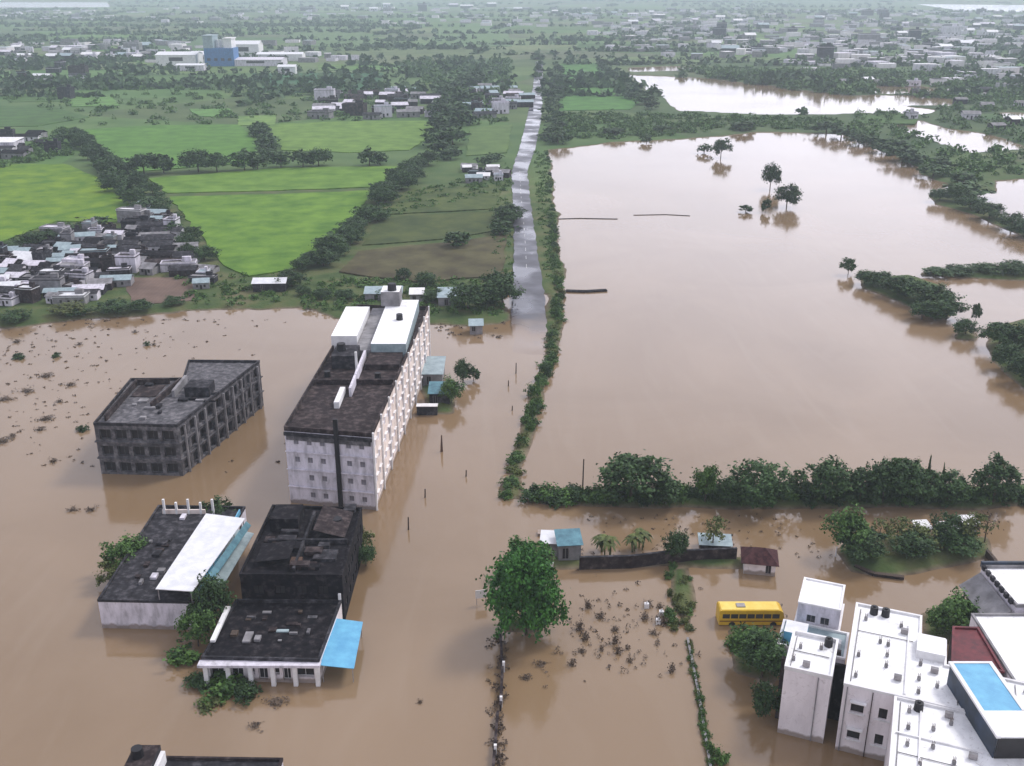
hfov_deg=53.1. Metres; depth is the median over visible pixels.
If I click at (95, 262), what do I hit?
village house
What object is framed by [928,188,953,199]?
tree
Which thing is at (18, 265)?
village house
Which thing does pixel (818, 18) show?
village house
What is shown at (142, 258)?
village house
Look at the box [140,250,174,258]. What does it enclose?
village house
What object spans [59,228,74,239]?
village house
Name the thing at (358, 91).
village house
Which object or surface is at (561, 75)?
tree
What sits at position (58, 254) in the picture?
village house
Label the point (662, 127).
tree
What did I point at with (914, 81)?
village house
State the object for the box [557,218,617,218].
earth bank
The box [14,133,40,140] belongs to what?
village house
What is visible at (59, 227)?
village house
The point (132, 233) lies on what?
village house
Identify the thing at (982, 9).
village house
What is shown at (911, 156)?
tree
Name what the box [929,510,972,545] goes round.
tree
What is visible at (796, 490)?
bush
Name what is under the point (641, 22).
field
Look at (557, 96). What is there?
tree
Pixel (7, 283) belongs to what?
village house
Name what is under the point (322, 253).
tree
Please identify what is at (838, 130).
tree
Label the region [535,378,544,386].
bush
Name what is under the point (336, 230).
tree
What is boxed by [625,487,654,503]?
bush
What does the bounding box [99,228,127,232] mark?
village house
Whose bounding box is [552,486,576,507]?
bush
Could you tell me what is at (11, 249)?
village house
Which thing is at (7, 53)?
village house
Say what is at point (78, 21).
field
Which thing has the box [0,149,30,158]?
village house
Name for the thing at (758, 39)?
field
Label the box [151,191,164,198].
tree
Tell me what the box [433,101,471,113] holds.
tree
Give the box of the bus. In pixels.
[716,601,786,625]
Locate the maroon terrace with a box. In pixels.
[947,626,1004,675]
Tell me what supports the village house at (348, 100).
on the ground
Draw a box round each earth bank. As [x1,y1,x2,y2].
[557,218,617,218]
[566,289,607,292]
[646,214,689,215]
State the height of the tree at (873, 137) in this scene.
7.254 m
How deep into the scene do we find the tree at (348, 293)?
309.77 m
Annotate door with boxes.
[433,396,437,402]
[562,548,568,558]
[765,566,771,573]
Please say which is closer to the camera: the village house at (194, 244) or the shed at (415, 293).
the shed at (415, 293)
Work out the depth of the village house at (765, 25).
2194.10 m
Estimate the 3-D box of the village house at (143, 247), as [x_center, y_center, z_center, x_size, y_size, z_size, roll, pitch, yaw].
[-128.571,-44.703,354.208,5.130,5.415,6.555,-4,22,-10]
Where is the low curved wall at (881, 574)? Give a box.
[854,564,903,579]
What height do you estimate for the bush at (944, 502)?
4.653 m
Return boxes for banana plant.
[591,534,607,551]
[594,535,619,554]
[623,533,644,551]
[634,528,652,550]
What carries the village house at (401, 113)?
on the ground
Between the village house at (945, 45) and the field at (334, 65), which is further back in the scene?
the village house at (945, 45)
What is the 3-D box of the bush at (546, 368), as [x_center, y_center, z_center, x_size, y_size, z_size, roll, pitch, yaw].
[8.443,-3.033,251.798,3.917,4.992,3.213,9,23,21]
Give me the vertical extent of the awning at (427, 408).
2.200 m
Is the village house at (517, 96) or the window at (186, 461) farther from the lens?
the village house at (517, 96)
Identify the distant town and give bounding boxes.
[0,7,1023,93]
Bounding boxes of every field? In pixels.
[0,94,63,101]
[0,106,88,126]
[0,164,129,241]
[35,28,93,30]
[38,20,121,22]
[53,34,129,37]
[68,96,119,106]
[82,125,257,171]
[126,277,194,303]
[132,36,202,49]
[149,166,400,193]
[170,190,368,276]
[189,108,237,116]
[237,115,275,125]
[253,73,382,92]
[268,121,432,152]
[269,26,372,47]
[318,64,402,70]
[339,235,506,282]
[348,64,399,68]
[362,211,498,245]
[390,184,501,214]
[402,58,511,76]
[425,27,511,47]
[466,125,511,155]
[559,63,638,110]
[577,44,661,47]
[618,21,657,23]
[691,33,763,36]
[756,37,786,41]
[782,55,815,60]
[859,114,920,124]
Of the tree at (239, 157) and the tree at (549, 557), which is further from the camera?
the tree at (239, 157)
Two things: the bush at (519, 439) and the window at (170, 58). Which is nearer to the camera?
the bush at (519, 439)
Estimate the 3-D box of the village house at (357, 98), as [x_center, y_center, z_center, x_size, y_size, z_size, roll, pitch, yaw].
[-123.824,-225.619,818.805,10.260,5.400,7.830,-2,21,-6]
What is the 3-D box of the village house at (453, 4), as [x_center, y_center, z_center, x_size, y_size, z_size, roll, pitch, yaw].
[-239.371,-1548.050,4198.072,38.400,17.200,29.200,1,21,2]
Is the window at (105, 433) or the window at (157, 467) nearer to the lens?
the window at (105, 433)
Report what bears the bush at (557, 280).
on the ground
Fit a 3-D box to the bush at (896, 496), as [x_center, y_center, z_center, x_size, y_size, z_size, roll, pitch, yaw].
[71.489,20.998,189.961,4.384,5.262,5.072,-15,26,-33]
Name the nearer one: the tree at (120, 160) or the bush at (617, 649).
the bush at (617, 649)
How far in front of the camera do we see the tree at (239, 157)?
521.28 m
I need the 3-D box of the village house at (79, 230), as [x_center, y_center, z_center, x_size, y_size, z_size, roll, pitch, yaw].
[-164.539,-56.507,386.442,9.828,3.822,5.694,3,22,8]
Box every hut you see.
[540,530,556,556]
[741,546,778,575]
[911,519,932,537]
[960,514,976,531]
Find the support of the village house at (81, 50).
on the ground
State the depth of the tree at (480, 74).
966.72 m
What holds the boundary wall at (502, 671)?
on the ground
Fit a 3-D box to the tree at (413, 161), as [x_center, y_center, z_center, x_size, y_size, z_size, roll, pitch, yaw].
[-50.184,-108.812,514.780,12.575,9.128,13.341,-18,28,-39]
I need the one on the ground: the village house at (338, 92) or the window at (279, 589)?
the village house at (338, 92)
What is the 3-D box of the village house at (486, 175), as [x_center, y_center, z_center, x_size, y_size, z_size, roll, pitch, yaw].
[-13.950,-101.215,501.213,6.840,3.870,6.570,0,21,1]
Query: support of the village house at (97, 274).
on the ground
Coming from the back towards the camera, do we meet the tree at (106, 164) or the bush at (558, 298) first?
the tree at (106, 164)
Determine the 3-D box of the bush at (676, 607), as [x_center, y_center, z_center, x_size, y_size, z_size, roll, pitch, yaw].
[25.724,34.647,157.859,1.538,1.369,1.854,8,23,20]
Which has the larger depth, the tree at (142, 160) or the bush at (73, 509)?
the tree at (142, 160)
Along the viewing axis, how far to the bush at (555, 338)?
276.84 m
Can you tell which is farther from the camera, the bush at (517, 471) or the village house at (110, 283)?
the village house at (110, 283)
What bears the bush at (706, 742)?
on the sunk wall at (697, 687)
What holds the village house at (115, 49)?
on the ground
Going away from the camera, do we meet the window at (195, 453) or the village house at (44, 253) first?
the window at (195, 453)
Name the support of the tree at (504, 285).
on the ground
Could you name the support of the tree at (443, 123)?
on the ground
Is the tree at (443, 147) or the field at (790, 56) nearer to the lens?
the tree at (443, 147)
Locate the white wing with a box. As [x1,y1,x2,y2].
[884,695,1023,765]
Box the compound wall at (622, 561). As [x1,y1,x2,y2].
[579,547,736,569]
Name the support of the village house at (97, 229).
on the ground
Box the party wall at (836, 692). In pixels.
[828,662,845,720]
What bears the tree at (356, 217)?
on the ground
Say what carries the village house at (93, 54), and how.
on the ground
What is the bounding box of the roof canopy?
[947,661,1023,758]
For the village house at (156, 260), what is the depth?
343.24 m
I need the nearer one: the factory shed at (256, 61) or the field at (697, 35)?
the factory shed at (256, 61)
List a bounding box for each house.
[0,50,13,54]
[0,127,15,136]
[0,145,15,151]
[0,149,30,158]
[0,241,7,252]
[0,251,13,259]
[0,263,9,266]
[0,267,7,273]
[0,274,11,278]
[0,276,11,280]
[0,281,20,285]
[0,286,15,293]
[0,291,19,305]
[2,258,23,264]
[4,50,26,57]
[4,267,28,272]
[5,272,29,280]
[7,246,20,252]
[9,264,25,267]
[10,42,23,45]
[10,45,22,49]
[12,250,31,257]
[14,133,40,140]
[14,280,28,285]
[14,282,40,303]
[15,53,32,57]
[16,53,30,57]
[16,69,26,76]
[16,247,32,251]
[17,146,32,152]
[17,255,31,260]
[19,270,38,280]
[22,244,53,250]
[22,260,46,269]
[26,130,47,137]
[28,273,64,293]
[29,266,43,272]
[31,247,51,259]
[33,73,52,78]
[34,139,48,145]
[36,244,52,251]
[36,265,64,274]
[38,262,55,266]
[39,222,69,238]
[41,236,65,244]
[42,287,77,297]
[43,138,61,152]
[44,292,59,303]
[45,53,56,58]
[45,65,61,72]
[45,257,64,263]
[45,271,69,282]
[48,45,60,49]
[48,50,65,52]
[51,253,65,256]
[51,288,90,304]
[53,242,74,252]
[54,59,65,68]
[56,84,75,98]
[56,259,90,267]
[58,244,81,252]
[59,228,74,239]
[60,53,75,58]
[61,250,74,252]
[61,254,88,260]
[62,47,73,51]
[62,264,78,270]
[62,279,82,287]
[64,240,85,242]
[65,253,77,256]
[65,267,93,282]
[65,277,85,283]
[67,63,88,73]
[68,73,85,78]
[70,48,91,51]
[71,228,87,231]
[72,284,107,294]
[74,231,96,240]
[75,242,92,246]
[77,244,109,257]
[79,267,100,274]
[80,52,102,57]
[81,217,97,228]
[82,237,102,241]
[84,52,97,57]
[84,258,100,266]
[84,289,100,300]
[86,225,103,232]
[86,238,103,243]
[87,278,113,289]
[94,272,111,277]
[95,233,105,237]
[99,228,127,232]
[99,252,115,271]
[99,274,134,286]
[101,222,115,227]
[102,231,117,239]
[103,239,117,244]
[104,230,127,239]
[106,263,131,274]
[110,47,123,52]
[110,251,128,253]
[114,249,140,272]
[116,205,146,222]
[117,240,141,244]
[118,244,140,250]
[120,215,154,227]
[123,40,142,50]
[123,236,142,244]
[124,227,142,236]
[124,744,282,765]
[125,225,136,230]
[126,50,141,57]
[132,54,144,59]
[133,210,153,217]
[133,244,148,252]
[135,221,162,224]
[136,225,168,231]
[136,231,170,235]
[137,213,166,220]
[137,262,160,275]
[140,234,176,245]
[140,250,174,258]
[140,256,149,262]
[141,51,151,56]
[144,258,181,262]
[145,240,174,249]
[147,209,167,213]
[149,227,183,236]
[150,216,164,220]
[159,245,177,250]
[159,256,197,271]
[161,210,173,216]
[162,214,180,226]
[167,265,198,276]
[171,250,200,262]
[172,242,198,250]
[188,271,217,282]
[191,264,219,273]
[192,277,209,288]
[196,266,210,272]
[300,5,315,10]
[307,108,333,118]
[312,103,335,110]
[312,106,335,110]
[313,86,335,99]
[317,95,337,102]
[331,102,344,109]
[335,90,342,97]
[340,5,348,8]
[341,100,366,115]
[343,94,366,100]
[343,99,354,101]
[347,90,367,93]
[350,97,363,101]
[362,112,381,119]
[363,91,372,98]
[368,89,379,95]
[369,7,377,10]
[371,103,393,112]
[374,102,391,117]
[375,100,385,104]
[378,92,395,99]
[383,5,391,10]
[384,86,398,91]
[387,94,407,101]
[390,102,408,110]
[394,95,409,101]
[396,109,420,117]
[405,106,423,113]
[407,99,417,105]
[410,92,425,98]
[418,2,426,10]
[419,93,440,98]
[420,96,438,103]
[424,110,438,116]
[449,3,458,6]
[460,5,472,7]
[460,163,478,169]
[461,164,471,172]
[463,86,476,97]
[465,174,482,182]
[468,167,485,173]
[471,97,481,111]
[472,111,496,117]
[474,108,494,110]
[476,172,490,179]
[478,83,491,85]
[479,85,499,91]
[483,166,498,175]
[484,93,499,99]
[486,2,496,6]
[486,164,499,166]
[488,90,498,92]
[491,95,504,100]
[491,99,508,113]
[492,169,511,177]
[493,170,502,180]
[503,91,523,96]
[505,93,518,95]
[505,94,520,99]
[509,101,517,108]
[513,7,521,10]
[514,99,533,106]
[519,92,535,98]
[627,20,638,23]
[628,13,638,15]
[653,14,664,17]
[686,23,698,29]
[700,26,709,30]
[710,40,720,43]
[712,25,726,34]
[715,15,724,19]
[717,20,726,26]
[721,45,739,52]
[731,19,742,21]
[742,33,756,39]
[751,43,764,50]
[756,23,769,27]
[764,18,775,23]
[775,629,838,743]
[784,26,797,31]
[794,577,845,629]
[814,16,822,19]
[816,43,834,58]
[857,31,880,41]
[861,8,873,14]
[877,8,888,14]
[879,11,889,18]
[890,24,902,30]
[894,31,907,36]
[901,22,908,25]
[904,108,918,118]
[906,78,921,86]
[908,27,921,38]
[912,86,920,94]
[922,39,932,46]
[936,44,952,46]
[941,24,961,34]
[952,97,968,103]
[959,40,973,43]
[959,561,1023,612]
[960,110,981,119]
[965,28,974,33]
[969,613,1023,680]
[970,87,992,92]
[972,23,980,27]
[973,17,983,21]
[976,7,986,13]
[976,28,984,34]
[978,22,994,26]
[979,102,994,106]
[984,30,997,35]
[987,122,1005,129]
[1004,115,1020,124]
[1013,24,1023,29]
[1013,100,1023,106]
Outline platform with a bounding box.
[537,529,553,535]
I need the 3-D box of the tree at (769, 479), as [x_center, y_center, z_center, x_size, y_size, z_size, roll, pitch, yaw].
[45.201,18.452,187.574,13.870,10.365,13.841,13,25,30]
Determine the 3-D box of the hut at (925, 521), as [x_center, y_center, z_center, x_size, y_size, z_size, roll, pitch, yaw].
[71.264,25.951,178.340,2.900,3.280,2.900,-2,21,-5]
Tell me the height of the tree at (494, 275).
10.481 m
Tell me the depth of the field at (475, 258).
352.47 m
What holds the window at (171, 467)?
in the unfinished building at (195, 414)
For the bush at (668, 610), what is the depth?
156.01 m
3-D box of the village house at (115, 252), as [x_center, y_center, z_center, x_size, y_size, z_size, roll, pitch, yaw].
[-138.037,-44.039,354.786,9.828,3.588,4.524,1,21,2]
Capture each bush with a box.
[0,394,17,400]
[0,436,14,443]
[11,352,25,359]
[11,385,34,395]
[33,426,45,430]
[34,414,55,421]
[36,372,54,377]
[51,352,60,357]
[60,379,76,388]
[65,505,80,510]
[75,424,89,432]
[84,505,98,511]
[162,636,201,667]
[181,671,217,691]
[193,694,226,715]
[198,669,248,705]
[232,675,263,706]
[248,721,263,731]
[261,695,289,708]
[496,474,518,484]
[498,488,513,500]
[502,464,518,472]
[503,476,524,490]
[505,455,522,464]
[506,449,525,460]
[510,468,526,475]
[513,439,526,448]
[514,436,529,446]
[515,432,528,438]
[518,482,547,503]
[518,673,531,680]
[520,414,533,424]
[522,400,536,417]
[523,383,542,396]
[525,420,536,431]
[526,416,541,425]
[529,397,546,408]
[532,481,561,500]
[533,372,547,380]
[533,404,544,413]
[533,659,550,672]
[534,376,549,384]
[535,360,552,366]
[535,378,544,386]
[538,489,566,508]
[539,362,554,377]
[543,340,554,347]
[544,335,559,340]
[544,348,561,353]
[544,351,559,364]
[545,331,558,337]
[546,256,559,260]
[548,233,558,239]
[549,228,559,233]
[549,307,564,317]
[550,297,563,301]
[550,298,559,306]
[552,247,559,252]
[552,273,564,284]
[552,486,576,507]
[553,302,565,309]
[554,315,567,321]
[556,287,566,294]
[557,292,566,298]
[563,482,580,496]
[566,483,587,505]
[567,658,576,665]
[571,618,584,630]
[572,644,586,656]
[580,630,589,641]
[581,486,594,501]
[583,482,608,505]
[584,598,594,608]
[594,612,609,619]
[604,484,625,505]
[612,632,620,643]
[613,643,620,655]
[620,483,628,500]
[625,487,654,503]
[632,489,651,506]
[640,611,649,621]
[643,599,653,607]
[647,495,663,506]
[655,612,668,626]
[661,605,676,617]
[664,569,674,579]
[665,610,677,623]
[667,588,672,596]
[667,662,675,673]
[668,559,677,570]
[669,481,691,504]
[670,624,678,630]
[671,619,681,624]
[673,592,684,599]
[673,601,681,611]
[677,576,687,584]
[677,605,690,615]
[680,482,695,498]
[680,617,689,624]
[684,623,696,631]
[685,600,697,608]
[686,607,693,617]
[686,641,693,648]
[686,668,697,673]
[689,661,697,667]
[690,482,708,498]
[691,672,699,677]
[695,484,709,499]
[695,695,705,703]
[696,721,706,727]
[698,711,706,719]
[699,715,708,724]
[699,724,706,730]
[701,729,713,738]
[703,740,714,748]
[704,482,718,502]
[705,741,715,754]
[707,756,715,765]
[710,744,730,765]
[723,635,742,653]
[738,621,773,642]
[788,479,802,501]
[797,486,826,508]
[814,494,834,503]
[827,489,845,506]
[850,488,869,503]
[885,490,910,506]
[897,495,918,507]
[907,491,927,505]
[937,487,962,507]
[965,484,992,504]
[991,488,1017,506]
[998,481,1023,501]
[1017,489,1023,505]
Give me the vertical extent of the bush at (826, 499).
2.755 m
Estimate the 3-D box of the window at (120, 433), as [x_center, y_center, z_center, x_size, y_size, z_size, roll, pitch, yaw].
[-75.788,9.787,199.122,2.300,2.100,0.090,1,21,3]
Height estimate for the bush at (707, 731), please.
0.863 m
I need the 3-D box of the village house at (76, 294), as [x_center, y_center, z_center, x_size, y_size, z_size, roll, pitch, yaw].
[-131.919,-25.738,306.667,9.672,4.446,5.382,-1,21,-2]
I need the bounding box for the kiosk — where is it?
[554,528,583,560]
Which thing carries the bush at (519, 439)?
on the ground
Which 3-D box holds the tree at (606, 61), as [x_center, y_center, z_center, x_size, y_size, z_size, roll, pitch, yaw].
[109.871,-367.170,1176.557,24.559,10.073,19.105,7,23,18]
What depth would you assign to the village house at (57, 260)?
346.48 m
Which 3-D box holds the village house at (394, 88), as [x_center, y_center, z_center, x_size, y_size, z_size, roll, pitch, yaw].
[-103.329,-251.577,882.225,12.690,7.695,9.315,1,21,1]
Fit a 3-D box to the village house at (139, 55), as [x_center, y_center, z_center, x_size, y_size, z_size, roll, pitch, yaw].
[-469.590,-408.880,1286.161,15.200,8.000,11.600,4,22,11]
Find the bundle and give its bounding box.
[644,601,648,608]
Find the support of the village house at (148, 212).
on the ground
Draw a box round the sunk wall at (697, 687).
[686,637,711,765]
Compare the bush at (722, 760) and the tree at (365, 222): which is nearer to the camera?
the bush at (722, 760)
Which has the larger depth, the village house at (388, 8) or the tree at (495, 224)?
the village house at (388, 8)
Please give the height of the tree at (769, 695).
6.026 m
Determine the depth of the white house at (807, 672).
129.87 m
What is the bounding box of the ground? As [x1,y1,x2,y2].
[0,0,1023,683]
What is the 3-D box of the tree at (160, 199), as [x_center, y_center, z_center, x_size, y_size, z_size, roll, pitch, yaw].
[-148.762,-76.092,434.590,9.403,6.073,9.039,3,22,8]
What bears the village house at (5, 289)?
on the ground
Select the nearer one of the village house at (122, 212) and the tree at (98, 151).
the village house at (122, 212)
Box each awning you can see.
[320,618,362,681]
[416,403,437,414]
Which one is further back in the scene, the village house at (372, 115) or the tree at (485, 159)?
the village house at (372, 115)
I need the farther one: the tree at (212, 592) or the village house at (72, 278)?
the village house at (72, 278)
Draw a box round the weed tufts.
[0,318,832,765]
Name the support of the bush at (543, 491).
on the ground
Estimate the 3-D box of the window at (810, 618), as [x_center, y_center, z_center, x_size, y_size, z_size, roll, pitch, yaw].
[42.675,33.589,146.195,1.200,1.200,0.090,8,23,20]
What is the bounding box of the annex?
[777,619,848,673]
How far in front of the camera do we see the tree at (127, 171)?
512.12 m
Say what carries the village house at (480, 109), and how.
on the ground
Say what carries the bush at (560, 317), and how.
on the ground
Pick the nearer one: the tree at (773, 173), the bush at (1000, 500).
the bush at (1000, 500)
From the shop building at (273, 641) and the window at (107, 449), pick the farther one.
the window at (107, 449)
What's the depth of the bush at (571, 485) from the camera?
194.24 m
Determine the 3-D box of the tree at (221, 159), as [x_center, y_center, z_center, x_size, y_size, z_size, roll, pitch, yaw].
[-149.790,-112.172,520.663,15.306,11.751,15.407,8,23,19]
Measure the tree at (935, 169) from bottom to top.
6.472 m
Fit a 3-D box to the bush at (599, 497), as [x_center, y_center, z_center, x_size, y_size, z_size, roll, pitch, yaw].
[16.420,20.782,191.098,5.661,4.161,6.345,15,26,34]
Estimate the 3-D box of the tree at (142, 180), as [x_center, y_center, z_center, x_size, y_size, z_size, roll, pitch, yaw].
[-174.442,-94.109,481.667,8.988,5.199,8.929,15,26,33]
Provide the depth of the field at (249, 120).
717.95 m
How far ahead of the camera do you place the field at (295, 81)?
1008.30 m
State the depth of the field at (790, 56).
1339.16 m
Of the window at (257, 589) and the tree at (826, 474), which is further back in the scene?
the tree at (826, 474)
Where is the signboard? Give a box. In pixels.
[475,589,486,604]
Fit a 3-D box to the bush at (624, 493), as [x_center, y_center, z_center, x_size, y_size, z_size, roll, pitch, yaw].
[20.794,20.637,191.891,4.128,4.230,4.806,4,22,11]
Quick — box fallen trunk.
[985,549,997,560]
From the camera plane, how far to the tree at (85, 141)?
587.90 m
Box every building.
[93,359,263,475]
[97,499,253,629]
[197,599,342,685]
[239,504,362,619]
[283,282,430,510]
[835,602,964,760]
[1003,677,1023,705]
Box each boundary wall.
[492,710,498,765]
[499,633,504,710]
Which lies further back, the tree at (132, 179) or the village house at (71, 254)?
the tree at (132, 179)
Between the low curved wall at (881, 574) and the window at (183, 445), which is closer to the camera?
the low curved wall at (881, 574)
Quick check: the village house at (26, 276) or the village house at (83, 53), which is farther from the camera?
the village house at (83, 53)
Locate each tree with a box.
[0,308,32,322]
[3,241,18,245]
[8,229,46,244]
[38,228,58,238]
[46,300,88,315]
[58,127,77,134]
[59,131,76,142]
[65,307,91,316]
[69,126,84,132]
[69,133,88,148]
[75,137,93,145]
[75,216,115,227]
[76,130,88,134]
[78,145,95,157]
[79,144,98,158]
[82,133,96,139]
[85,297,134,313]
[87,147,114,161]
[91,157,105,169]
[94,152,116,159]
[94,557,119,586]
[95,166,131,181]
[95,172,128,189]
[96,157,127,173]
[99,530,148,572]
[113,185,123,196]
[115,157,122,162]
[117,165,129,172]
[119,184,147,201]
[121,189,147,202]
[124,152,164,173]
[125,298,153,309]
[126,201,146,207]
[127,174,140,185]
[129,169,141,176]
[131,198,157,208]
[136,178,147,184]
[137,173,149,180]
[141,182,164,192]
[145,196,156,203]
[151,154,175,172]
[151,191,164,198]
[153,196,173,206]
[153,202,170,209]
[162,295,185,305]
[164,220,182,230]
[174,147,214,171]
[174,211,185,218]
[174,233,202,242]
[174,605,218,646]
[176,243,198,250]
[178,226,205,238]
[186,569,237,629]
[190,495,235,514]
[191,244,222,259]
[203,152,230,171]
[228,148,258,169]
[247,155,266,168]
[248,126,267,135]
[249,122,273,130]
[252,137,281,146]
[254,137,274,145]
[255,130,272,137]
[255,146,278,154]
[255,150,275,156]
[258,143,278,149]
[261,154,270,160]
[262,135,278,141]
[267,150,293,167]
[273,268,309,286]
[289,149,314,166]
[289,255,313,270]
[295,284,311,294]
[296,250,314,261]
[300,246,344,265]
[305,146,332,165]
[311,233,348,249]
[311,288,334,298]
[312,251,326,263]
[313,233,345,242]
[327,224,354,235]
[328,243,350,253]
[334,218,364,228]
[334,288,356,297]
[337,229,364,243]
[341,223,367,237]
[344,215,366,221]
[348,205,377,220]
[355,218,370,226]
[357,146,388,165]
[358,542,376,565]
[362,206,391,220]
[362,525,374,544]
[365,187,395,202]
[366,182,400,201]
[368,152,387,163]
[369,180,398,190]
[382,179,402,188]
[383,167,408,180]
[386,174,416,188]
[389,171,417,189]
[395,267,412,277]
[397,162,415,168]
[400,157,421,166]
[403,166,427,177]
[404,163,422,171]
[410,157,426,167]
[412,270,436,285]
[413,149,440,164]
[419,129,449,145]
[420,117,457,132]
[421,288,443,302]
[423,99,447,114]
[424,113,456,125]
[426,139,456,151]
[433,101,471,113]
[434,98,454,107]
[435,85,454,95]
[435,113,461,125]
[435,124,462,141]
[435,126,471,144]
[437,143,458,151]
[438,374,466,402]
[439,147,462,159]
[440,79,471,86]
[441,99,467,107]
[443,231,470,245]
[444,86,474,97]
[445,105,483,123]
[447,282,492,308]
[449,88,483,101]
[453,357,475,382]
[457,74,478,84]
[464,80,478,85]
[465,70,488,82]
[468,367,480,380]
[474,154,493,164]
[475,536,570,643]
[478,295,499,305]
[479,267,517,292]
[483,276,525,304]
[487,217,518,233]
[488,152,504,160]
[490,225,508,234]
[492,203,527,217]
[493,208,522,220]
[503,534,556,566]
[536,131,559,138]
[537,104,554,113]
[539,114,555,120]
[540,97,558,103]
[542,124,561,130]
[543,125,567,132]
[543,131,572,143]
[545,88,559,94]
[545,101,553,106]
[545,116,557,122]
[548,94,562,100]
[549,109,569,116]
[550,119,572,126]
[552,64,566,70]
[553,103,563,107]
[556,73,568,78]
[593,449,680,501]
[596,59,614,65]
[596,65,611,71]
[600,128,627,135]
[604,69,614,75]
[614,82,634,87]
[619,90,634,97]
[627,92,645,99]
[633,93,658,103]
[638,134,651,142]
[644,100,660,108]
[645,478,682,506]
[651,124,675,130]
[660,526,689,556]
[690,464,722,501]
[696,143,712,151]
[700,512,727,542]
[709,472,746,502]
[711,137,732,157]
[725,457,804,508]
[726,622,766,660]
[729,120,755,130]
[734,625,788,679]
[738,205,753,211]
[749,680,781,716]
[761,163,781,187]
[761,197,771,211]
[773,182,803,206]
[795,454,853,498]
[805,120,842,134]
[819,503,875,547]
[829,125,858,138]
[831,525,890,561]
[839,257,856,272]
[840,466,888,501]
[849,135,870,145]
[854,269,871,283]
[861,133,878,144]
[862,270,894,285]
[862,456,910,502]
[868,141,890,153]
[869,516,899,542]
[874,136,914,146]
[876,274,915,296]
[880,143,925,158]
[882,456,933,501]
[884,514,914,536]
[888,526,940,558]
[897,152,928,165]
[897,279,935,301]
[907,462,944,501]
[907,519,942,549]
[908,299,944,319]
[909,282,966,308]
[915,163,952,176]
[921,266,953,276]
[923,156,950,164]
[925,467,979,502]
[925,608,949,634]
[927,455,931,484]
[927,586,983,634]
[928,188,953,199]
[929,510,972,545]
[930,157,958,167]
[932,294,971,319]
[933,529,987,556]
[940,462,944,488]
[942,181,995,195]
[944,263,975,275]
[945,183,971,199]
[949,170,977,182]
[952,192,987,208]
[952,317,985,333]
[955,508,998,538]
[962,262,1002,274]
[968,451,1023,504]
[969,200,1006,218]
[971,303,982,321]
[976,322,1019,345]
[976,504,1007,541]
[989,343,1023,367]
[991,211,1023,226]
[994,259,1023,273]
[997,321,1023,350]
[1004,220,1023,236]
[1004,354,1023,381]
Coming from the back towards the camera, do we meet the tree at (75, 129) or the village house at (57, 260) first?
the tree at (75, 129)
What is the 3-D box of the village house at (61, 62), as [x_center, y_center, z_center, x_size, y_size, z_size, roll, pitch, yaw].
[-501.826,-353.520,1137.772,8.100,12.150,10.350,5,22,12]
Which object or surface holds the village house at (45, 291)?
on the ground
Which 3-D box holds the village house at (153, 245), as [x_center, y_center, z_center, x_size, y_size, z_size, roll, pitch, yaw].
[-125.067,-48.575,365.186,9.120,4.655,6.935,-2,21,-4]
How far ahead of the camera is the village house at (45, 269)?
332.31 m
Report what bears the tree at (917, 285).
on the ground
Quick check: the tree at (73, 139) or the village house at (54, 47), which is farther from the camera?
the village house at (54, 47)
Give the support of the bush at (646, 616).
in the flood water
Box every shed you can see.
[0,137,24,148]
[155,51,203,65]
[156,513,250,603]
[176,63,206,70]
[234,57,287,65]
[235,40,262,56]
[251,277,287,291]
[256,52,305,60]
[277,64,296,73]
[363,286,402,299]
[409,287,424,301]
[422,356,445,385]
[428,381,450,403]
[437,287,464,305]
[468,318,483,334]
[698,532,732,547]
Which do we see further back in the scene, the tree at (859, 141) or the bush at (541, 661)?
the tree at (859, 141)
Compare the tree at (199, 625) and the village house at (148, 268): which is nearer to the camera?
the tree at (199, 625)
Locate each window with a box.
[100,429,110,437]
[103,446,113,453]
[105,462,115,469]
[116,430,126,437]
[118,446,129,454]
[121,462,131,470]
[132,430,142,438]
[134,447,144,454]
[136,463,146,470]
[147,430,157,438]
[150,447,160,455]
[152,463,162,471]
[163,431,173,439]
[165,447,175,455]
[168,464,178,471]
[169,57,182,60]
[180,426,183,435]
[182,443,185,452]
[184,458,187,468]
[189,418,193,428]
[191,435,195,444]
[193,450,196,460]
[198,412,201,421]
[211,668,223,673]
[232,668,243,676]
[238,47,248,51]
[246,61,263,62]
[254,586,263,592]
[259,668,267,677]
[275,586,284,592]
[284,668,290,677]
[297,586,306,593]
[297,668,313,674]
[318,586,328,593]
[806,615,815,622]
[820,617,828,625]
[847,730,859,738]
[850,703,863,712]
[874,734,883,744]
[878,708,887,718]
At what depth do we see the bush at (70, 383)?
246.20 m
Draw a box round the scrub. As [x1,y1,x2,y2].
[0,55,1023,315]
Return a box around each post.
[440,435,442,451]
[582,459,583,485]
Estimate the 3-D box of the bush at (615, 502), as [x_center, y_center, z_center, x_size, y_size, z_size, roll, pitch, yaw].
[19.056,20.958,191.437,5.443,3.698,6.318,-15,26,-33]
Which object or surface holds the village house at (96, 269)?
on the ground
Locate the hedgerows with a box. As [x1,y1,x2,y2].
[0,0,1023,114]
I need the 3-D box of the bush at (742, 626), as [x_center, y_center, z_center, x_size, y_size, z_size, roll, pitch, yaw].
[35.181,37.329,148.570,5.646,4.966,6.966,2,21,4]
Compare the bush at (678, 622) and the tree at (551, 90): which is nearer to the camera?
the bush at (678, 622)
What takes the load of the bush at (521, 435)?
on the ground
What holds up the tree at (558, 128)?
on the ground
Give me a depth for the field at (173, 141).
622.32 m
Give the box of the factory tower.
[201,34,238,65]
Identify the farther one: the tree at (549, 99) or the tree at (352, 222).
the tree at (549, 99)
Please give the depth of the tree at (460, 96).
799.26 m
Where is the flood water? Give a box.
[0,2,1023,765]
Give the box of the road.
[511,61,546,354]
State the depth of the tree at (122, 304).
296.83 m

